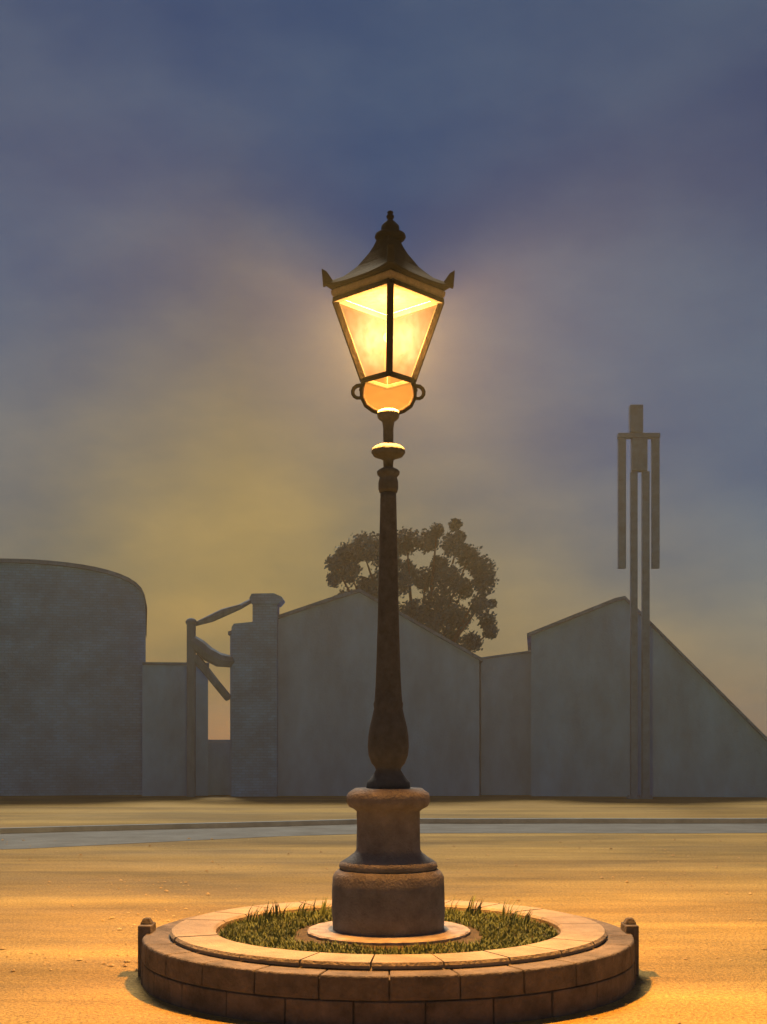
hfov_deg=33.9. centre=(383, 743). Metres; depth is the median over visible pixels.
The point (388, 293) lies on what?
street lamp
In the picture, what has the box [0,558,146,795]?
vaulted hall
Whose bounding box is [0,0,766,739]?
sky
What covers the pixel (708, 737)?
gabled house
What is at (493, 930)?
grass
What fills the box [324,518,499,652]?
broadleaf tree
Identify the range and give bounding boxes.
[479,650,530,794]
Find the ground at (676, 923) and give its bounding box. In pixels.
[0,794,766,1023]
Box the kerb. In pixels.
[0,818,766,833]
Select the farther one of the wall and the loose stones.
the wall
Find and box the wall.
[208,740,229,794]
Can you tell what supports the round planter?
on the ground at (676, 923)
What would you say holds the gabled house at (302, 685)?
on the ground at (676, 923)
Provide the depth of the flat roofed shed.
42.22 m
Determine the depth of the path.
25.13 m
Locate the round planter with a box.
[138,900,638,1023]
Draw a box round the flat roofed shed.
[142,662,208,795]
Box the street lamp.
[322,210,454,936]
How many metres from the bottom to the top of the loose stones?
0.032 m
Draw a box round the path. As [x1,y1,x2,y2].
[0,823,766,848]
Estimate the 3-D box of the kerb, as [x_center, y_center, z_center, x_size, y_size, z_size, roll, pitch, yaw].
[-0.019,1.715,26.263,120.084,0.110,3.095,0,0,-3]
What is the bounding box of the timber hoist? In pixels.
[186,599,250,796]
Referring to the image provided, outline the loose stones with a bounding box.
[0,838,766,1022]
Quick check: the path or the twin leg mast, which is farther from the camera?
the twin leg mast
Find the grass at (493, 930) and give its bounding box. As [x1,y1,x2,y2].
[218,895,559,956]
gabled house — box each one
[228,589,482,796]
[527,596,766,796]
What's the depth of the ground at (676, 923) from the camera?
15.64 m
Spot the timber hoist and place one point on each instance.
(204, 650)
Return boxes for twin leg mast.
[617,404,659,798]

